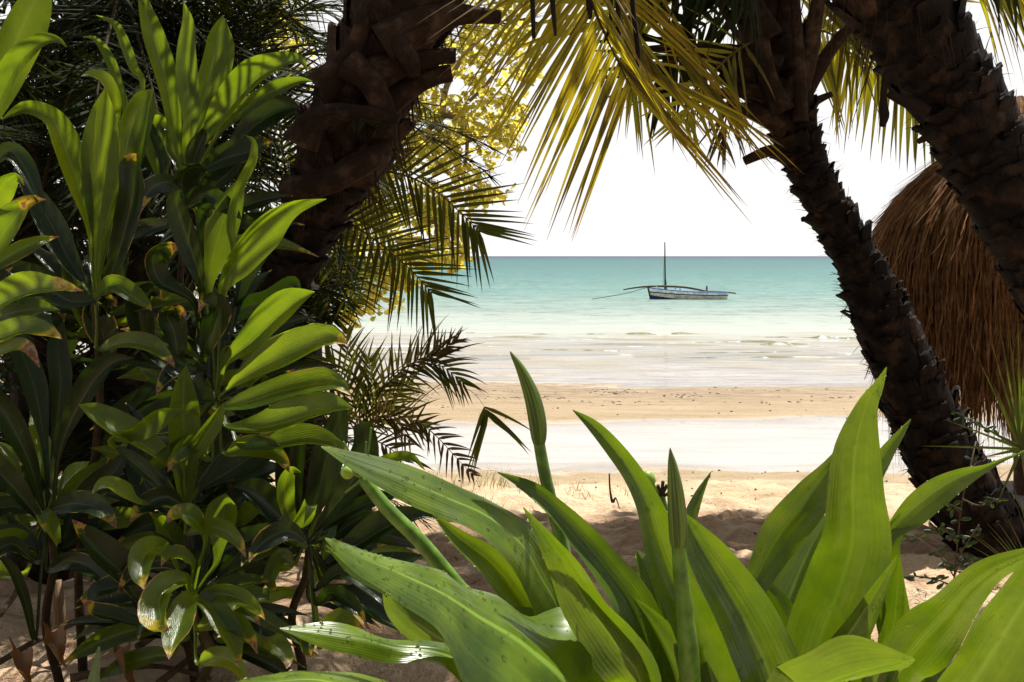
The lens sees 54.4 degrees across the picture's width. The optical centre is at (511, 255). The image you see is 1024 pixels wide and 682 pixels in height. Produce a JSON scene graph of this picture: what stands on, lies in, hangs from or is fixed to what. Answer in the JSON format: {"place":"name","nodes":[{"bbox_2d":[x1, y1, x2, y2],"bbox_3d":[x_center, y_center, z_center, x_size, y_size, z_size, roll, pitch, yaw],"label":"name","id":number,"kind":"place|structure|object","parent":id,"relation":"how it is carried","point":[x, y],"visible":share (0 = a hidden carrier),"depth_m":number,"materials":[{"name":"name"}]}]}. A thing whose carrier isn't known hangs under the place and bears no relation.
{"place":"outdoors","nodes":[
{"label":"outdoors","id":0,"kind":"place"},
{"bbox_2d":[87,646,100,681],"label":"aloe plant","id":1,"kind":"object","parent":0,"point":[94,675],"visible":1,"depth_m":2.85,"materials":[{"name":"green plant"}]},
{"bbox_2d":[0,256,1012,470],"bbox_3d":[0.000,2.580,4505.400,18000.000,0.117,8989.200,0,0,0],"label":"sea water","id":2,"kind":"structure","parent":0,"point":[520,301],"depth_m":34.83,"materials":[{"name":"teal liquid"}]},
{"bbox_2d":[541,349,617,350],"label":"breaking wave","id":3,"kind":"object","parent":2,"relation":"on","point":[584,349],"visible":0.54,"depth_m":27.66,"materials":[{"name":"liquid"}]},
{"bbox_2d":[534,332,696,334],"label":"breaking wave","id":4,"kind":"object","parent":2,"relation":"on","point":[641,333],"visible":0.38,"depth_m":33.02,"materials":[{"name":"liquid"}]},
{"bbox_2d":[594,242,735,298],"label":"sailing dhow","id":5,"kind":"object","parent":2,"relation":"on","point":[659,293],"visible":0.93,"depth_m":59.64,"materials":[{"name":"grey paint"}]},
{"bbox_2d":[678,356,790,357],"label":"breaking wave","id":6,"kind":"object","parent":2,"relation":"on","point":[757,357],"visible":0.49,"depth_m":25.60,"materials":[{"name":"liquid"}]},
{"bbox_2d":[695,340,776,342],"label":"breaking wave","id":7,"kind":"object","parent":2,"relation":"on","point":[748,341],"visible":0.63,"depth_m":30.18,"materials":[{"name":"liquid"}]},
{"bbox_2d":[695,351,800,355],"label":"breaking wave","id":8,"kind":"object","parent":2,"relation":"on","point":[747,352],"visible":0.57,"depth_m":26.77,"materials":[{"name":"liquid"}]},
{"bbox_2d":[760,341,803,344],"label":"breaking wave","id":9,"kind":"object","parent":2,"relation":"on","point":[779,343],"visible":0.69,"depth_m":29.34,"materials":[{"name":"liquid"}]},
{"bbox_2d":[765,335,855,338],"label":"breaking wave","id":10,"kind":"object","parent":2,"relation":"on","point":[824,337],"visible":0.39,"depth_m":31.46,"materials":[{"name":"liquid"}]},
{"bbox_2d":[0,343,1012,681],"bbox_3d":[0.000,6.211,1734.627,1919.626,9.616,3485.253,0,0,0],"label":"beach sand","id":11,"kind":"structure","parent":0,"point":[726,505],"depth_m":11.48,"materials":[{"name":"beige sand"}]},
{"bbox_2d":[0,565,31,617],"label":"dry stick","id":12,"kind":"object","parent":11,"relation":"on","point":[9,602],"visible":0.38,"depth_m":4.11,"materials":[{"name":"brown wood"}]},
{"bbox_2d":[9,636,32,681],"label":"dead leaf","id":13,"kind":"object","parent":11,"relation":"on","point":[23,661],"visible":1,"depth_m":3.40,"materials":[{"name":"brown plant"}]},
{"bbox_2d":[0,0,66,216],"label":"ti plant","id":14,"kind":"object","parent":11,"relation":"on","point":[25,37],"visible":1,"depth_m":3.14,"materials":[{"name":"green plant"}]},
{"bbox_2d":[0,625,74,664],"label":"dry stick","id":15,"kind":"object","parent":11,"relation":"on","point":[21,648],"visible":0.39,"depth_m":3.67,"materials":[{"name":"brown wood"}]},
{"bbox_2d":[0,173,82,367],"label":"ti plant","id":16,"kind":"object","parent":11,"relation":"on","point":[22,299],"visible":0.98,"depth_m":3.10,"materials":[{"name":"green plant"}]},
{"bbox_2d":[52,579,65,643],"bbox_3d":[-1.819,1.482,4.002,0.061,0.356,0.052,0,0,0],"label":"dead leaf","id":17,"kind":"object","parent":11,"relation":"on","point":[59,608],"visible":0.54,"depth_m":3.98,"materials":[{"name":"brown plant"}]},
{"bbox_2d":[0,320,155,681],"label":"ti plant","id":18,"kind":"object","parent":11,"relation":"on","point":[31,456],"visible":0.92,"depth_m":3.49,"materials":[{"name":"green plant"}]},
{"bbox_2d":[44,623,66,667],"bbox_3d":[-1.650,1.395,3.577,0.059,0.146,0.199,0,0,-43],"label":"dead leaf","id":19,"kind":"object","parent":18,"relation":"hanging from","point":[54,641],"visible":0.97,"depth_m":3.56,"materials":[{"name":"brown plant"}]},
{"bbox_2d":[0,15,205,681],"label":"ti plant","id":20,"kind":"object","parent":11,"relation":"on","point":[100,164],"visible":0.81,"depth_m":3.59,"materials":[{"name":"green plant"}]},
{"bbox_2d":[113,642,134,681],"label":"dead leaf","id":21,"kind":"object","parent":11,"relation":"on","point":[119,652],"visible":0.69,"depth_m":3.38,"materials":[{"name":"brown plant"}]},
{"bbox_2d":[0,0,274,485],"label":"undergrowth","id":22,"kind":"object","parent":11,"relation":"on","point":[3,11],"visible":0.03,"depth_m":7.54,"materials":[{"name":"green plant"}]},
{"bbox_2d":[70,663,211,681],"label":"dry stick","id":23,"kind":"object","parent":11,"relation":"on","point":[78,676],"visible":0.62,"depth_m":3.45,"materials":[{"name":"brown wood"}]},
{"bbox_2d":[134,638,155,648],"bbox_3d":[-1.244,1.440,3.964,0.110,0.030,0.644,0,0,33],"label":"dry stick","id":24,"kind":"object","parent":11,"relation":"on","point":[142,643],"visible":0.14,"depth_m":3.69,"materials":[{"name":"brown wood"}]},
{"bbox_2d":[51,135,315,634],"bbox_3d":[-1.298,0.597,3.850,1.036,2.029,1.001,0,0,0],"label":"ti plant","id":25,"kind":"object","parent":11,"relation":"on","point":[146,398],"visible":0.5,"depth_m":3.54,"materials":[{"name":"green plant"}]},
{"bbox_2d":[53,493,317,681],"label":"ti plant","id":26,"kind":"object","parent":11,"relation":"on","point":[220,596],"visible":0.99,"depth_m":3.16,"materials":[{"name":"green plant"}]},
{"bbox_2d":[0,0,370,584],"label":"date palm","id":27,"kind":"object","parent":11,"relation":"on","point":[40,343],"visible":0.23,"depth_m":5.09,"materials":[{"name":"green plant"}]},
{"bbox_2d":[76,365,297,681],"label":"ti plant","id":28,"kind":"object","parent":11,"relation":"on","point":[195,475],"visible":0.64,"depth_m":3.31,"materials":[{"name":"green plant"}]},
{"bbox_2d":[155,632,218,681],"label":"dry stick","id":29,"kind":"object","parent":11,"relation":"on","point":[168,675],"visible":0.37,"depth_m":3.46,"materials":[{"name":"brown wood"}]},
{"bbox_2d":[68,0,318,646],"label":"ti plant","id":30,"kind":"object","parent":11,"relation":"on","point":[210,99],"visible":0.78,"depth_m":3.94,"materials":[{"name":"green plant"}]},
{"bbox_2d":[0,254,438,551],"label":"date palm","id":31,"kind":"object","parent":11,"relation":"on","point":[80,441],"visible":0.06,"depth_m":5.42,"materials":[{"name":"green plant"}]},
{"bbox_2d":[0,0,464,539],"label":"date palm","id":32,"kind":"object","parent":11,"relation":"on","point":[124,14],"visible":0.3,"depth_m":5.34,"materials":[{"name":"green plant"}]},
{"bbox_2d":[120,181,352,572],"bbox_3d":[-1.101,0.626,3.586,1.181,1.824,0.816,0,0,0],"label":"ti plant","id":33,"kind":"object","parent":11,"relation":"on","point":[257,348],"visible":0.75,"depth_m":3.38,"materials":[{"name":"green plant"}]},
{"bbox_2d":[0,0,544,525],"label":"date palm","id":34,"kind":"object","parent":11,"relation":"on","point":[246,16],"visible":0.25,"depth_m":5.75,"materials":[{"name":"green plant"}]},
{"bbox_2d":[167,257,400,477],"bbox_3d":[-1.878,0.905,6.420,2.270,1.832,2.806,0,0,0],"label":"date palm","id":35,"kind":"object","parent":11,"relation":"on","point":[333,286],"visible":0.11,"depth_m":6.35,"materials":[{"name":"green plant"}]},
{"bbox_2d":[211,397,434,670],"bbox_3d":[-0.793,1.035,3.574,1.071,1.067,0.828,0,0,0],"label":"ti plant","id":36,"kind":"object","parent":11,"relation":"on","point":[308,525],"visible":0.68,"depth_m":3.53,"materials":[{"name":"green plant"}]},
{"bbox_2d":[215,38,535,551],"bbox_3d":[-0.959,0.210,6.454,2.366,3.457,0.863,0,0,31],"label":"date palm","id":37,"kind":"object","parent":11,"relation":"on","point":[473,237],"visible":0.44,"depth_m":6.05,"materials":[{"name":"green plant"}]},
{"bbox_2d":[259,0,549,332],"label":"broadleaf tree","id":38,"kind":"object","parent":11,"relation":"on","point":[507,129],"visible":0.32,"depth_m":8.64,"materials":[{"name":"yellow plant"}]},
{"bbox_2d":[304,316,530,510],"bbox_3d":[-0.655,1.115,5.934,1.452,1.550,0.792,0,0,30],"label":"date palm","id":39,"kind":"object","parent":11,"relation":"on","point":[387,406],"visible":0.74,"depth_m":6.00,"materials":[{"name":"green plant"}]},
{"bbox_2d":[236,351,663,681],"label":"crinum lily","id":40,"kind":"object","parent":11,"relation":"on","point":[548,614],"visible":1,"depth_m":2.08,"materials":[{"name":"green plant"}]},
{"bbox_2d":[184,0,750,572],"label":"date palm","id":41,"kind":"object","parent":11,"relation":"on","point":[384,58],"visible":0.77,"depth_m":4.47,"materials":[{"name":"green plant"}]},
{"bbox_2d":[84,387,988,601],"bbox_3d":[0.559,2.079,11.927,16.798,1.033,15.420,0,0,0],"label":"debris","id":42,"kind":"object","parent":11,"relation":"on","point":[617,414],"visible":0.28,"depth_m":17.60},
{"bbox_2d":[393,464,753,511],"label":"grass","id":43,"kind":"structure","parent":11,"relation":"on","point":[500,480],"depth_m":10.16,"materials":[{"name":"green plant"}]},
{"bbox_2d":[573,410,799,681],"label":"crinum lily","id":44,"kind":"object","parent":11,"relation":"on","point":[721,621],"visible":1,"depth_m":2.13,"materials":[{"name":"green plant"}]},
{"bbox_2d":[420,0,1023,557],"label":"date palm","id":45,"kind":"object","parent":11,"relation":"on","point":[774,70],"visible":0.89,"depth_m":5.89,"materials":[{"name":"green plant"}]},
{"bbox_2d":[747,367,914,681],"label":"crinum lily","id":46,"kind":"object","parent":11,"relation":"on","point":[820,567],"visible":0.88,"depth_m":2.24,"materials":[{"name":"green plant"}]},
{"bbox_2d":[792,0,1023,332],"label":"date palm","id":47,"kind":"object","parent":11,"relation":"on","point":[942,81],"visible":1,"depth_m":4.34,"materials":[{"name":"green plant"}]},
{"bbox_2d":[851,96,1023,495],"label":"thatched parasol","id":48,"kind":"object","parent":11,"relation":"on","point":[927,236],"visible":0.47,"depth_m":6.54,"materials":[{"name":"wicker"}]},
{"bbox_2d":[865,451,1023,681],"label":"crinum lily","id":49,"kind":"object","parent":11,"relation":"on","point":[929,635],"visible":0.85,"depth_m":2.05,"materials":[{"name":"green plant"}]},
{"bbox_2d":[902,411,1023,588],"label":"creeper","id":50,"kind":"object","parent":11,"relation":"on","point":[965,562],"visible":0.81,"depth_m":4.96,"materials":[{"name":"green plant"}]},
{"bbox_2d":[931,312,1023,505],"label":"fan palm","id":51,"kind":"object","parent":11,"relation":"on","point":[1017,429],"visible":1,"depth_m":4.59,"materials":[{"name":"green plant"}]},
{"bbox_2d":[969,481,1023,555],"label":"spiky shrub","id":52,"kind":"object","parent":11,"relation":"on","point":[1005,533],"visible":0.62,"depth_m":4.12,"materials":[{"name":"green plant"}]},
{"bbox_2d":[1001,481,1023,509],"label":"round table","id":53,"kind":"object","parent":11,"relation":"on","point":[1009,485],"visible":0.09,"depth_m":7.18,"materials":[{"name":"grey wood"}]},
{"bbox_2d":[0,0,1023,255],"label":"sky","id":54,"kind":"structure","parent":0,"point":[632,209],"materials":[{"name":"white"}]}
]}

